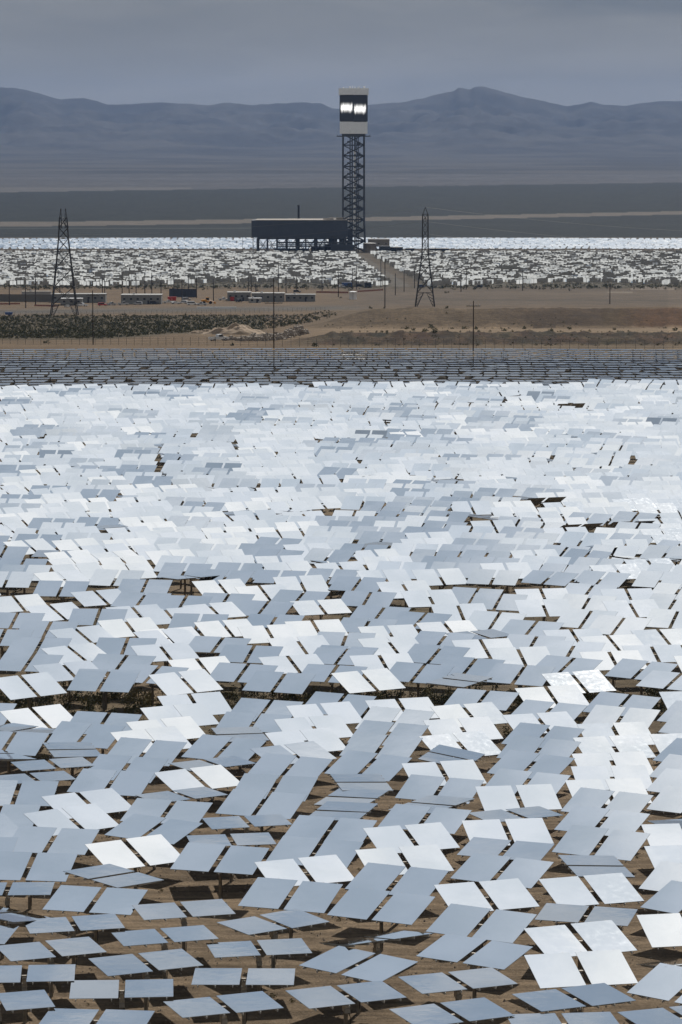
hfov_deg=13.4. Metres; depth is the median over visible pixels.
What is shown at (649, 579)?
heliostat
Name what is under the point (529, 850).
heliostat
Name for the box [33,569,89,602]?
heliostat
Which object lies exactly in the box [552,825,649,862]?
heliostat
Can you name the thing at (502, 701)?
heliostat
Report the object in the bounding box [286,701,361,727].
heliostat
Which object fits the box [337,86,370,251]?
power tower
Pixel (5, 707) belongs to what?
heliostat
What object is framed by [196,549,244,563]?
heliostat
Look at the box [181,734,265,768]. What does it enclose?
heliostat
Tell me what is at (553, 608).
heliostat
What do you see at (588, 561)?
heliostat
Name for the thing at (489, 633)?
heliostat
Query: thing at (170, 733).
heliostat
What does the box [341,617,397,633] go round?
heliostat
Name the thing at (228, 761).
heliostat
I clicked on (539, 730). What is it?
heliostat
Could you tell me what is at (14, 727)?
heliostat
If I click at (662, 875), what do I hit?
heliostat
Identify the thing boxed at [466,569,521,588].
heliostat
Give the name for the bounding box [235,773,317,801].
heliostat
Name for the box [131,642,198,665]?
heliostat
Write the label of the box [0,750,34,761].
heliostat
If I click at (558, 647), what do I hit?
heliostat
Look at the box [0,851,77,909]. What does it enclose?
heliostat
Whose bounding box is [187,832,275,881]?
heliostat
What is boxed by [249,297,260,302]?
site trailer
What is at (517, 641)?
heliostat
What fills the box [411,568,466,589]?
heliostat
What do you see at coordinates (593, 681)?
heliostat
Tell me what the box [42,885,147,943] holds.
heliostat
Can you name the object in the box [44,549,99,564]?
heliostat
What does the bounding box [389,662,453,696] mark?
heliostat
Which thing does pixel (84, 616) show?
heliostat
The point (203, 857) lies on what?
heliostat
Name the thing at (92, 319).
utility pole
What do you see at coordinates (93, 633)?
heliostat
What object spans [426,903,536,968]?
heliostat
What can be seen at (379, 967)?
heliostat
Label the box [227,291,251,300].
site office
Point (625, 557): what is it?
heliostat
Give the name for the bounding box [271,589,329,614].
heliostat
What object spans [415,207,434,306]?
lattice pylon
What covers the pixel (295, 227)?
air cooled condenser
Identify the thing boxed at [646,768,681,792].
heliostat
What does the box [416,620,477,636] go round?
heliostat
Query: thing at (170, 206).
ground
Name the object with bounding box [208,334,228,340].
pickup truck
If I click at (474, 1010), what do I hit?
heliostat
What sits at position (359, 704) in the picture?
heliostat
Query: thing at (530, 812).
heliostat
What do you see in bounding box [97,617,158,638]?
heliostat
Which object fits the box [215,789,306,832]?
heliostat
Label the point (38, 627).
heliostat
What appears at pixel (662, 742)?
heliostat
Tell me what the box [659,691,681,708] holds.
heliostat
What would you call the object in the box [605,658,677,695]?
heliostat
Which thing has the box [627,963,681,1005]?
heliostat
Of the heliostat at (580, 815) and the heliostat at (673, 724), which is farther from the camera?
the heliostat at (673, 724)
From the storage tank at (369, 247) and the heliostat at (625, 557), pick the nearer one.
the heliostat at (625, 557)
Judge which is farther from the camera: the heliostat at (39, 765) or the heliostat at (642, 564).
the heliostat at (642, 564)
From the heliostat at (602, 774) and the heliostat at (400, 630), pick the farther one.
the heliostat at (400, 630)
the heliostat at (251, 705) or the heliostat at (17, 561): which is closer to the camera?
the heliostat at (251, 705)
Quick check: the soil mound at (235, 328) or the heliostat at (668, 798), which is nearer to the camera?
the heliostat at (668, 798)
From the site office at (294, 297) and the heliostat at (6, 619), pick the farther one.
the site office at (294, 297)
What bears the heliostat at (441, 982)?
on the ground
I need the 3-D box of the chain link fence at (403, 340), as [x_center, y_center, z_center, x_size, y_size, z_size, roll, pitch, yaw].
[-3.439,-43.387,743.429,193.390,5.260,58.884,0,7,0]
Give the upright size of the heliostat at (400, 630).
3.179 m
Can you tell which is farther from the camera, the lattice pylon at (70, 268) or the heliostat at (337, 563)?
the lattice pylon at (70, 268)
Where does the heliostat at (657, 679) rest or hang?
on the ground
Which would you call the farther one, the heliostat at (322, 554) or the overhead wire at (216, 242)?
the overhead wire at (216, 242)
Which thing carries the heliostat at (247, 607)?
on the ground
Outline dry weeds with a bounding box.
[0,362,676,1004]
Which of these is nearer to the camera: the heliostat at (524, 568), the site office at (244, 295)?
the heliostat at (524, 568)
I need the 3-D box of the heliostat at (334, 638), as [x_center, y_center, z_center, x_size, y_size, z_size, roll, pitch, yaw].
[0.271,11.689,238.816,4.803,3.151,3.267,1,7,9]
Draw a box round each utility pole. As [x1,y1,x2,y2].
[86,290,98,344]
[265,278,282,347]
[278,261,278,291]
[384,276,384,307]
[470,301,476,348]
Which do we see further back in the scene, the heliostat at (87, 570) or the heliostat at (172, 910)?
the heliostat at (87, 570)
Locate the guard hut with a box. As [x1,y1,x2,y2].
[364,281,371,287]
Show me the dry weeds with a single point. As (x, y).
(254, 694)
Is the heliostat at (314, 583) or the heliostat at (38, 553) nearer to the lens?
the heliostat at (314, 583)
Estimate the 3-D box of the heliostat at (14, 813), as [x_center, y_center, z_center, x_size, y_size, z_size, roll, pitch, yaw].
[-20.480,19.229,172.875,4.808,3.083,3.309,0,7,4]
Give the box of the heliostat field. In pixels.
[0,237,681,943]
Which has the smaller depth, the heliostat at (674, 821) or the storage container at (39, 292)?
the heliostat at (674, 821)
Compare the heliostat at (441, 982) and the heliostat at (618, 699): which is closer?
the heliostat at (441, 982)
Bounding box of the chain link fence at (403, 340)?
[2,336,681,348]
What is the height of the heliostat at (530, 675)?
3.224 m
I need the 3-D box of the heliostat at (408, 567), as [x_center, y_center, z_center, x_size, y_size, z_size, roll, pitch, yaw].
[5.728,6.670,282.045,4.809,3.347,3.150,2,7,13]
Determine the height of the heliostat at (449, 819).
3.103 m
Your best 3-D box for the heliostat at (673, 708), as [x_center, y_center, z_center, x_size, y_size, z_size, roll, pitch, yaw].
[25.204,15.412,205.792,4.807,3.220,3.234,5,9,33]
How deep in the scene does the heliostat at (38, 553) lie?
294.75 m
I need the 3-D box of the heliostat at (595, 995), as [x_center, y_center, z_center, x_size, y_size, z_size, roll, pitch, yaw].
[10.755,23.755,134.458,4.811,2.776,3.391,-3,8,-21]
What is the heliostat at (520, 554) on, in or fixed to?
on the ground
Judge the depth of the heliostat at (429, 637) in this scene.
239.06 m
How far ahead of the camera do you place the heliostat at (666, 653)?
232.28 m
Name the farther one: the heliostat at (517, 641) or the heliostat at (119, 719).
the heliostat at (517, 641)
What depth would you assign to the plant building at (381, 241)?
2620.01 m
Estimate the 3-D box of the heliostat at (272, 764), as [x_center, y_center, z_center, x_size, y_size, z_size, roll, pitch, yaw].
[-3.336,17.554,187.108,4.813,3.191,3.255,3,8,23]
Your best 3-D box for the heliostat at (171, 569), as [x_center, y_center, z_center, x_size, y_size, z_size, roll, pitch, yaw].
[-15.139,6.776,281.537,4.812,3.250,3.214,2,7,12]
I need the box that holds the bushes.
[2,686,677,714]
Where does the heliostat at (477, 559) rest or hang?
on the ground
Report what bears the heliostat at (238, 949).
on the ground
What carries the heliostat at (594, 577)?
on the ground
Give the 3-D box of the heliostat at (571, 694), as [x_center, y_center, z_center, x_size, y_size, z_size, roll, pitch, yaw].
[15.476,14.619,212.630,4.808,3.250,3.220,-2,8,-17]
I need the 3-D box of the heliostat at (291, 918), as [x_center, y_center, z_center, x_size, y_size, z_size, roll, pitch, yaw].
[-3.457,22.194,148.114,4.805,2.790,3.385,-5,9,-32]
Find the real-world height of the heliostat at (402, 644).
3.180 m
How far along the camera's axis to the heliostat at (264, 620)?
249.53 m
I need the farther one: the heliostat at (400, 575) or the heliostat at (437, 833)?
the heliostat at (400, 575)
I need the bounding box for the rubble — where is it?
[224,325,309,340]
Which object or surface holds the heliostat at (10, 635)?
on the ground
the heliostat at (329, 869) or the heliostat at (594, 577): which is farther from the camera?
the heliostat at (594, 577)
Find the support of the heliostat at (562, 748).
on the ground
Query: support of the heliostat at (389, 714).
on the ground
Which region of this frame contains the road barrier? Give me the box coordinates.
[197,307,236,308]
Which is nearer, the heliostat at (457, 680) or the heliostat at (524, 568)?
the heliostat at (457, 680)
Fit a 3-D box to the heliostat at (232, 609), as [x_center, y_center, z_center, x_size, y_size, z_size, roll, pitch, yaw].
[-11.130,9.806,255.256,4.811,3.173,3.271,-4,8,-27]
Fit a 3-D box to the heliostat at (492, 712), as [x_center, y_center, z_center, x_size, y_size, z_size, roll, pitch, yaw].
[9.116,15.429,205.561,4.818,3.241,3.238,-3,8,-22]
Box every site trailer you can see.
[61,297,82,303]
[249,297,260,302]
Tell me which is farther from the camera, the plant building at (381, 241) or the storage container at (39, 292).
the plant building at (381, 241)
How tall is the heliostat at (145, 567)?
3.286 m
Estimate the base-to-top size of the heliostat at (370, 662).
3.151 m
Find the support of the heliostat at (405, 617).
on the ground
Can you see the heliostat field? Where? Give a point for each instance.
(490, 451)
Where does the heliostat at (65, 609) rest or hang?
on the ground
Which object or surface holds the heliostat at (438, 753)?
on the ground
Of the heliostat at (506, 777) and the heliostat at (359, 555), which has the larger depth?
the heliostat at (359, 555)
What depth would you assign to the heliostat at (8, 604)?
259.84 m
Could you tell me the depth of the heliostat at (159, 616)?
252.22 m
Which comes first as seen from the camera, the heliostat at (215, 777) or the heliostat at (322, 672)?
the heliostat at (215, 777)
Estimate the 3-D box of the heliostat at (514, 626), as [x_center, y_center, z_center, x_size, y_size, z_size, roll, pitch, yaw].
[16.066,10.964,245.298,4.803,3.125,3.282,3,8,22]
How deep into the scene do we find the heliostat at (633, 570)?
281.03 m
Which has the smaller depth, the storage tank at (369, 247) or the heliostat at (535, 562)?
the heliostat at (535, 562)
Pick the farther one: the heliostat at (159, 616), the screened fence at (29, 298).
the screened fence at (29, 298)
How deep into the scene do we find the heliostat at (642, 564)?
285.71 m
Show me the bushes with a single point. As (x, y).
(441, 696)
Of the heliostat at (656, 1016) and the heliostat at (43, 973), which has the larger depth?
the heliostat at (43, 973)
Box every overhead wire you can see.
[7,234,418,266]
[10,222,416,255]
[12,207,423,234]
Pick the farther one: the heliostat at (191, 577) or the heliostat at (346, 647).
the heliostat at (191, 577)
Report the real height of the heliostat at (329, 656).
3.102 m
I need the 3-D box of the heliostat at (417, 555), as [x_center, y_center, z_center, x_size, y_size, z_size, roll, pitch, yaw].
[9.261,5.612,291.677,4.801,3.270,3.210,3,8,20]
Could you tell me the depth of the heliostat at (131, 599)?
261.92 m
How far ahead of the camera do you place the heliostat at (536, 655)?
230.74 m
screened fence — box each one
[0,294,51,301]
[169,289,195,296]
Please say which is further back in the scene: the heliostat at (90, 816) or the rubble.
the rubble
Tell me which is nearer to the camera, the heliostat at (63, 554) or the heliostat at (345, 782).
the heliostat at (345, 782)
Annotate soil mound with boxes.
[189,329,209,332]
[202,322,264,334]
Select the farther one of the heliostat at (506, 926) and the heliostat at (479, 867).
the heliostat at (479, 867)
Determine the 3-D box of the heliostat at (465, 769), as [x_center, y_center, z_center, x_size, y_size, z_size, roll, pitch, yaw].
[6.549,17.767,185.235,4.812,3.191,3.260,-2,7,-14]
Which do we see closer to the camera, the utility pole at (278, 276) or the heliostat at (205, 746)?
the heliostat at (205, 746)
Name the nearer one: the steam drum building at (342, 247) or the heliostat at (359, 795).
the heliostat at (359, 795)
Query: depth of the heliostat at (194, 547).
296.70 m
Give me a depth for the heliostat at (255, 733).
198.62 m
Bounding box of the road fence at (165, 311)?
[0,307,321,315]
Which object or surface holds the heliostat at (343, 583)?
on the ground
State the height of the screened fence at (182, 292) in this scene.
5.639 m
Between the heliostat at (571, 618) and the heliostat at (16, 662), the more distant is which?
the heliostat at (571, 618)
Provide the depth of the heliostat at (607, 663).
229.21 m
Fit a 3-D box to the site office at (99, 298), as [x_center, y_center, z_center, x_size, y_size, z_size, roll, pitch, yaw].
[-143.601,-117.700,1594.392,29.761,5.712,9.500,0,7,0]
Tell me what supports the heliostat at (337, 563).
on the ground
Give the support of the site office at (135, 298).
on the ground
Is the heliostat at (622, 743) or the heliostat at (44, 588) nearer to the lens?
the heliostat at (622, 743)
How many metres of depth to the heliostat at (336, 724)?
200.84 m
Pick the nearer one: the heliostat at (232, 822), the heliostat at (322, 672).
the heliostat at (232, 822)
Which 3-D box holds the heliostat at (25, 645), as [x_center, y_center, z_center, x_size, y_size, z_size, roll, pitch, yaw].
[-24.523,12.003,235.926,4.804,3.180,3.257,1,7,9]
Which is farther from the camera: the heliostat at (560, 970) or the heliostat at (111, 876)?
the heliostat at (111, 876)
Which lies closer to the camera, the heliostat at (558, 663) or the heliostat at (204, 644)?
the heliostat at (558, 663)
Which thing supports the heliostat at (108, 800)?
on the ground
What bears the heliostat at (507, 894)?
on the ground
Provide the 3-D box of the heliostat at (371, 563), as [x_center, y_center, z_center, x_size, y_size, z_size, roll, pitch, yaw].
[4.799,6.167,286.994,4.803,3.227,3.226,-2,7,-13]
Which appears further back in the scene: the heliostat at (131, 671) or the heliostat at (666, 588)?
the heliostat at (666, 588)
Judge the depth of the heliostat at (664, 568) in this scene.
281.02 m
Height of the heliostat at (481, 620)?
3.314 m
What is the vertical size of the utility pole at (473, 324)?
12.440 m
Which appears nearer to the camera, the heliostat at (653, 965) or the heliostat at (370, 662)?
the heliostat at (653, 965)
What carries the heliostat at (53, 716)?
on the ground
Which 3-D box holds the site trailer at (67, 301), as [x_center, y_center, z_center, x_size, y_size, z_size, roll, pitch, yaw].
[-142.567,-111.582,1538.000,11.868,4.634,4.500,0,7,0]
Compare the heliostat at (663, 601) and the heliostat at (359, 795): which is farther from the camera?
the heliostat at (663, 601)
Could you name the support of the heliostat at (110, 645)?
on the ground
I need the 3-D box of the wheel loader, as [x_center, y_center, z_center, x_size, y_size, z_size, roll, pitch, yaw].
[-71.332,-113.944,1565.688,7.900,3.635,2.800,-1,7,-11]
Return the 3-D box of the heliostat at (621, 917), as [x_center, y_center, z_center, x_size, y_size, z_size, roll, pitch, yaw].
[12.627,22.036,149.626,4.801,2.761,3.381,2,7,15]
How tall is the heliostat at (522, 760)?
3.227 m
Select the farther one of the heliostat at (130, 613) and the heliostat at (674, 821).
the heliostat at (130, 613)
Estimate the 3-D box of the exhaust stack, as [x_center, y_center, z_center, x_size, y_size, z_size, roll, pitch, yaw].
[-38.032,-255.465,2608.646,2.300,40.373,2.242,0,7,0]
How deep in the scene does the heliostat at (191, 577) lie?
277.18 m
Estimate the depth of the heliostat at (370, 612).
253.69 m
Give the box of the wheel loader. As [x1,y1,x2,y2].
[201,297,215,303]
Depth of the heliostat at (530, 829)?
168.59 m
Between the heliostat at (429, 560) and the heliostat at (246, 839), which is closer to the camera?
the heliostat at (246, 839)
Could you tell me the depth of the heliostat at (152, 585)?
270.16 m
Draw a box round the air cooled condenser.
[251,217,351,252]
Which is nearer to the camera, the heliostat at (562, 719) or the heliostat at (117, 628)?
the heliostat at (562, 719)
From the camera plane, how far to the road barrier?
1474.75 m
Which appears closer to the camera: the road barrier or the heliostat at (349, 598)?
the heliostat at (349, 598)
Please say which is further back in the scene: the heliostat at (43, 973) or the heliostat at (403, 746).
the heliostat at (403, 746)
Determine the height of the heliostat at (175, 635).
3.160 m
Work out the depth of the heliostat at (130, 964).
140.23 m
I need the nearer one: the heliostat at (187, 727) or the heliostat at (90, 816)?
the heliostat at (90, 816)
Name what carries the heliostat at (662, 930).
on the ground
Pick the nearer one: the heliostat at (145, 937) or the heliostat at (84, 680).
the heliostat at (145, 937)
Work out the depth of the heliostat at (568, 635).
240.90 m
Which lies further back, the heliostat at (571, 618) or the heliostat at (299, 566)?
the heliostat at (299, 566)
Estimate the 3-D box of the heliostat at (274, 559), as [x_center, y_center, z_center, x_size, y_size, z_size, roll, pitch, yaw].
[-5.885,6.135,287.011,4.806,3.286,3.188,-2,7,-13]
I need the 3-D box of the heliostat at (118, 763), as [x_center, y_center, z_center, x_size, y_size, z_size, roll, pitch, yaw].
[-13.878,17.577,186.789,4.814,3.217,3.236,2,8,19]
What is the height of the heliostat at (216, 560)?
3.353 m
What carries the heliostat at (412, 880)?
on the ground
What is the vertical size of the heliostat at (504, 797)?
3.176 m
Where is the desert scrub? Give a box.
[0,283,681,346]
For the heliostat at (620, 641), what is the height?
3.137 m
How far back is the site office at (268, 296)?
1608.80 m
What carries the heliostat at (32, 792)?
on the ground
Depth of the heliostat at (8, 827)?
169.83 m
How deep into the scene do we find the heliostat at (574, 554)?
291.48 m
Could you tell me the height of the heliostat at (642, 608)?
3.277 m
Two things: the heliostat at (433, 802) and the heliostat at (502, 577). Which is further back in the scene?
the heliostat at (502, 577)
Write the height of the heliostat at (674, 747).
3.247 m
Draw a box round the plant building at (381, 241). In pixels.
[368,238,389,249]
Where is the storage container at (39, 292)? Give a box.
[21,290,51,294]
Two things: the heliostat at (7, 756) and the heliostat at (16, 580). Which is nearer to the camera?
the heliostat at (7, 756)
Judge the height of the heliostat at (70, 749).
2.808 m
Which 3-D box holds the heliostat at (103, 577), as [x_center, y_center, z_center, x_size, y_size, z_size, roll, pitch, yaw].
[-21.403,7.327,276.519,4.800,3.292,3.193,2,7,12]
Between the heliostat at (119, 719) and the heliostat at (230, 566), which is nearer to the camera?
the heliostat at (119, 719)
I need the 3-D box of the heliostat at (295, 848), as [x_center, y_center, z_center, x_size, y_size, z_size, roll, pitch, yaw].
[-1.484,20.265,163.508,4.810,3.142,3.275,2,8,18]
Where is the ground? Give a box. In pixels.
[0,174,681,1023]
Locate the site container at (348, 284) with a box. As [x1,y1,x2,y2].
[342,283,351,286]
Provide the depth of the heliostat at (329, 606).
257.27 m
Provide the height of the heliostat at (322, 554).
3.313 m
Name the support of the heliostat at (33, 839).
on the ground
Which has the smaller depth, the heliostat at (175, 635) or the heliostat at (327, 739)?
the heliostat at (327, 739)
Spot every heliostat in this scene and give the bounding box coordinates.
[0,558,47,589]
[0,564,50,594]
[0,571,34,595]
[0,594,45,614]
[0,612,44,629]
[0,629,33,657]
[0,653,62,685]
[0,672,66,709]
[0,703,16,724]
[0,704,72,751]
[0,723,54,735]
[0,731,48,774]
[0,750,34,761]
[0,771,75,785]
[0,780,58,807]
[0,804,40,826]
[0,813,18,836]
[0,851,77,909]
[0,882,54,925]
[0,906,49,958]
[0,937,105,996]
[0,964,75,1022]
[0,990,54,1023]
[6,637,71,653]
[11,757,91,772]
[13,826,98,856]
[19,620,78,637]
[23,914,124,969]
[24,803,118,837]
[25,602,78,621]
[31,550,72,557]
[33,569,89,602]
[33,580,89,602]
[33,660,105,700]
[39,1008,154,1023]
[42,643,105,666]
[42,742,100,784]
[42,788,130,818]
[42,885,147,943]
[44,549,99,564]
[45,721,125,767]
[48,556,101,570]
[48,625,113,660]
[50,562,100,581]
[63,864,162,887]
[67,670,138,711]
[67,768,154,818]
[68,608,127,626]
[69,979,172,1009]
[70,589,120,612]
[70,711,141,753]
[79,669,140,709]
[85,834,179,888]
[88,949,202,1010]
[89,569,143,588]
[89,754,167,800]
[91,550,138,564]
[92,654,155,693]
[96,637,156,660]
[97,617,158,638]
[98,555,153,569]
[100,562,156,580]
[105,604,160,637]
[105,813,202,869]
[108,737,186,786]
[110,592,170,617]
[110,726,191,754]
[111,925,218,978]
[118,579,172,598]
[120,798,211,823]
[126,664,188,705]
[126,716,204,740]
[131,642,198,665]
[132,899,235,950]
[133,628,194,665]
[136,787,227,803]
[138,607,200,625]
[139,626,199,659]
[140,703,218,726]
[145,549,194,564]
[148,669,222,695]
[153,555,207,588]
[155,765,239,801]
[156,595,212,610]
[157,562,212,595]
[157,692,231,716]
[161,573,219,595]
[163,991,282,1023]
[167,656,229,692]
[168,613,228,634]
[168,756,255,799]
[170,842,268,898]
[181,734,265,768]
[182,602,245,618]
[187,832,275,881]
[189,636,250,655]
[190,543,236,556]
[191,968,294,1023]
[192,578,245,594]
[194,619,251,637]
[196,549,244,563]
[198,569,254,600]
[202,593,254,626]
[202,814,291,846]
[206,938,311,990]
[207,555,255,569]
[210,662,277,697]
[210,727,269,768]
[215,562,263,577]
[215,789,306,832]
[216,711,292,756]
[217,909,328,967]
[219,644,282,664]
[231,698,302,743]
[234,584,287,608]
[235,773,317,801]
[237,624,299,645]
[238,600,293,616]
[238,877,342,938]
[242,670,315,699]
[247,614,304,637]
[248,753,332,778]
[250,570,306,584]
[251,741,336,766]
[253,548,303,562]
[254,855,353,888]
[255,555,303,569]
[258,654,323,674]
[261,561,311,576]
[265,727,345,753]
[266,836,363,881]
[267,635,328,672]
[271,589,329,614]
[273,575,330,597]
[274,714,352,741]
[284,815,376,841]
[285,619,347,636]
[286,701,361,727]
[286,981,406,1023]
[290,599,351,619]
[299,946,417,1013]
[302,664,367,692]
[304,548,355,564]
[306,691,376,716]
[307,568,358,598]
[309,801,377,821]
[310,560,340,566]
[313,647,374,686]
[314,561,365,594]
[314,788,388,805]
[317,631,375,653]
[320,645,377,665]
[321,931,433,956]
[324,750,411,781]
[327,887,434,950]
[328,576,386,607]
[329,774,393,791]
[331,668,404,711]
[339,732,422,758]
[341,590,396,624]
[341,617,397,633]
[345,862,448,923]
[347,720,428,745]
[349,653,413,690]
[350,605,410,621]
[353,548,399,565]
[355,706,434,731]
[355,844,453,876]
[357,569,411,585]
[358,624,417,645]
[358,636,418,655]
[363,556,412,569]
[363,822,459,867]
[365,697,438,720]
[376,561,426,578]
[376,580,430,607]
[378,804,471,834]
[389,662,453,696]
[389,795,474,816]
[389,997,514,1023]
[390,543,438,555]
[394,611,451,631]
[395,774,483,805]
[398,967,517,1023]
[401,589,458,612]
[401,759,486,787]
[407,643,469,664]
[410,549,460,561]
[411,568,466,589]
[415,631,475,650]
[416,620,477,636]
[416,934,532,998]
[418,744,484,765]
[419,730,500,757]
[421,556,470,587]
[423,716,502,749]
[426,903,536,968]
[427,673,492,688]
[430,561,480,586]
[430,603,486,620]
[430,702,507,728]
[434,878,539,940]
[441,656,504,688]
[444,688,518,711]
[446,629,508,644]
[450,853,553,888]
[451,638,512,659]
[452,587,502,603]
[457,837,553,870]
[462,550,510,562]
[462,818,553,865]
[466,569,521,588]
[468,610,526,638]
[470,556,519,588]
[470,806,563,843]
[471,593,527,618]
[475,784,561,817]
[480,562,531,593]
[483,663,554,702]
[485,768,570,817]
[487,750,574,781]
[488,646,549,686]
[496,735,580,762]
[501,619,563,646]
[501,722,583,749]
[502,711,577,749]
[507,634,565,649]
[507,1012,618,1023]
[510,549,559,564]
[511,699,587,731]
[512,983,635,1012]
[514,588,567,620]
[514,599,570,620]
[515,685,588,709]
[519,570,578,587]
[521,555,570,588]
[523,920,636,969]
[524,949,637,1012]
[535,903,637,950]
[536,655,602,676]
[538,873,643,913]
[540,563,589,587]
[542,670,615,693]
[543,628,602,659]
[544,640,604,676]
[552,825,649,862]
[554,805,649,843]
[557,608,617,628]
[558,855,634,905]
[561,787,653,839]
[562,593,616,619]
[563,548,611,564]
[565,583,618,616]
[565,778,651,806]
[571,765,651,800]
[572,751,652,777]
[573,557,623,583]
[573,570,630,587]
[573,734,655,764]
[577,721,654,751]
[579,650,646,685]
[580,634,642,663]
[582,705,659,727]
[583,691,660,717]
[588,614,650,650]
[589,563,640,588]
[600,588,652,606]
[602,599,658,618]
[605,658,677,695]
[609,555,649,561]
[617,1006,681,1023]
[622,645,681,663]
[624,558,674,571]
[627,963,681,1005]
[630,628,681,646]
[632,570,681,590]
[636,670,681,691]
[637,913,681,949]
[637,960,681,968]
[639,861,681,891]
[640,880,681,912]
[641,823,681,845]
[644,845,681,868]
[646,608,681,628]
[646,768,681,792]
[647,556,681,561]
[647,563,681,579]
[647,785,681,814]
[648,819,681,828]
[649,593,681,624]
[650,733,681,752]
[650,754,681,778]
[653,582,681,615]
[653,738,681,762]
[657,700,681,722]
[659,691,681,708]
[659,711,681,733]
[674,656,681,671]
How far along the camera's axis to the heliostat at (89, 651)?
232.04 m
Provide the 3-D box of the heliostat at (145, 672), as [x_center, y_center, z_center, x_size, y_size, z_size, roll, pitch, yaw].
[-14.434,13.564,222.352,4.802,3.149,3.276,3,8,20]
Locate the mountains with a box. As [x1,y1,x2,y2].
[0,86,681,173]
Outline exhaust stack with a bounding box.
[297,205,299,218]
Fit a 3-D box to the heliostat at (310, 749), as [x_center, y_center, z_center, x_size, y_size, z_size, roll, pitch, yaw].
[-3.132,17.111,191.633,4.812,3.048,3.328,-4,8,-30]
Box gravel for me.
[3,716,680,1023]
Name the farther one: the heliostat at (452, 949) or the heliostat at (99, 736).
the heliostat at (99, 736)
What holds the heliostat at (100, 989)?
on the ground
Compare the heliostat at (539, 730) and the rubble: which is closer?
the heliostat at (539, 730)
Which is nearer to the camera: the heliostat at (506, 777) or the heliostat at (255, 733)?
the heliostat at (506, 777)
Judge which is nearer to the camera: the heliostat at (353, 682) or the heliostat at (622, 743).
the heliostat at (622, 743)
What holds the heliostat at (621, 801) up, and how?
on the ground
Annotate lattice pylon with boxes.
[50,209,78,315]
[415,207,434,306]
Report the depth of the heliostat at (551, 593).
264.26 m
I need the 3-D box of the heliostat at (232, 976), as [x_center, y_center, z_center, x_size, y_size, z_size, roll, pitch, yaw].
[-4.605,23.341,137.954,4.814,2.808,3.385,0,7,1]
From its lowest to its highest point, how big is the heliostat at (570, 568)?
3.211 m
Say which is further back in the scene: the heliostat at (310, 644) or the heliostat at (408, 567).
the heliostat at (408, 567)
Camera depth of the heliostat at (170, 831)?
169.30 m
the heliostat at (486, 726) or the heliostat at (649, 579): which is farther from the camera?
the heliostat at (649, 579)
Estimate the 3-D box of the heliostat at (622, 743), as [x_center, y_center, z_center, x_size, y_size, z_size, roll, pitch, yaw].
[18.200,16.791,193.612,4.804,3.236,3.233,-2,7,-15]
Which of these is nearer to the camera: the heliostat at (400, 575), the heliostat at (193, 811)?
the heliostat at (193, 811)
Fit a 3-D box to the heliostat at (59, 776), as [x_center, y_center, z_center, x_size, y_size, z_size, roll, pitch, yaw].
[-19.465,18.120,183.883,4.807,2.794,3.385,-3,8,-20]
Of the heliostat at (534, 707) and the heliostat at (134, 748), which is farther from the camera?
the heliostat at (534, 707)
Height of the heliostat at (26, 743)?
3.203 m
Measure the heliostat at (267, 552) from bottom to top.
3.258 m
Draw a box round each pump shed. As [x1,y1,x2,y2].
[379,245,389,250]
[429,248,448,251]
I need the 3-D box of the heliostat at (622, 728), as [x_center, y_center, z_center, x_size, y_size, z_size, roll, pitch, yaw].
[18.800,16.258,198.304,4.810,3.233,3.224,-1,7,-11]
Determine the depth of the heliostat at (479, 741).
194.62 m
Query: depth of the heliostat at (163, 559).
286.76 m
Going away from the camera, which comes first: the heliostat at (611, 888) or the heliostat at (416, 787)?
the heliostat at (611, 888)
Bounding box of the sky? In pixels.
[0,0,681,108]
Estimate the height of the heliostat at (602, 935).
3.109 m
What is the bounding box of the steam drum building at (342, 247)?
[331,229,353,250]
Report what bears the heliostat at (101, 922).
on the ground
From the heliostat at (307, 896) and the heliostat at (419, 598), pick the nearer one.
the heliostat at (307, 896)
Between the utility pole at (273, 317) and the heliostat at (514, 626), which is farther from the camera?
the utility pole at (273, 317)
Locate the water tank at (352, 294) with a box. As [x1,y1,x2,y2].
[349,291,356,298]
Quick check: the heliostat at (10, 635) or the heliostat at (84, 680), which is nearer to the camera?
the heliostat at (84, 680)
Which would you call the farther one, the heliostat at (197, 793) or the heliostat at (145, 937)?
the heliostat at (197, 793)
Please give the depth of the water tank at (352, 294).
1666.41 m
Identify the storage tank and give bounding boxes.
[363,242,375,251]
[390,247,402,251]
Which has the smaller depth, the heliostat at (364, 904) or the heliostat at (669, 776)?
the heliostat at (364, 904)
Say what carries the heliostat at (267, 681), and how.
on the ground
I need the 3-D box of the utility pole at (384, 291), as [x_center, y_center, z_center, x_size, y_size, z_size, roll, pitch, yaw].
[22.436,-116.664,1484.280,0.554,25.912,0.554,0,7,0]
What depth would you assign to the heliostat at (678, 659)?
226.96 m
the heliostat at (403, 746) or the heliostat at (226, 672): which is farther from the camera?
the heliostat at (226, 672)
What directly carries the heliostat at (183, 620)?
on the ground
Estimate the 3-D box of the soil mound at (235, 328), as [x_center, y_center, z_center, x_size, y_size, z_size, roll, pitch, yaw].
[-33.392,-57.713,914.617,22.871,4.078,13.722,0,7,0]
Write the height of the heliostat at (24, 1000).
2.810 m
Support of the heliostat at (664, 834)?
on the ground
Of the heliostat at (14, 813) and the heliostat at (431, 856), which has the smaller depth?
the heliostat at (431, 856)
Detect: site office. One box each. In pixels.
[52,292,106,302]
[121,293,161,303]
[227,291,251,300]
[252,291,284,301]
[285,293,315,301]

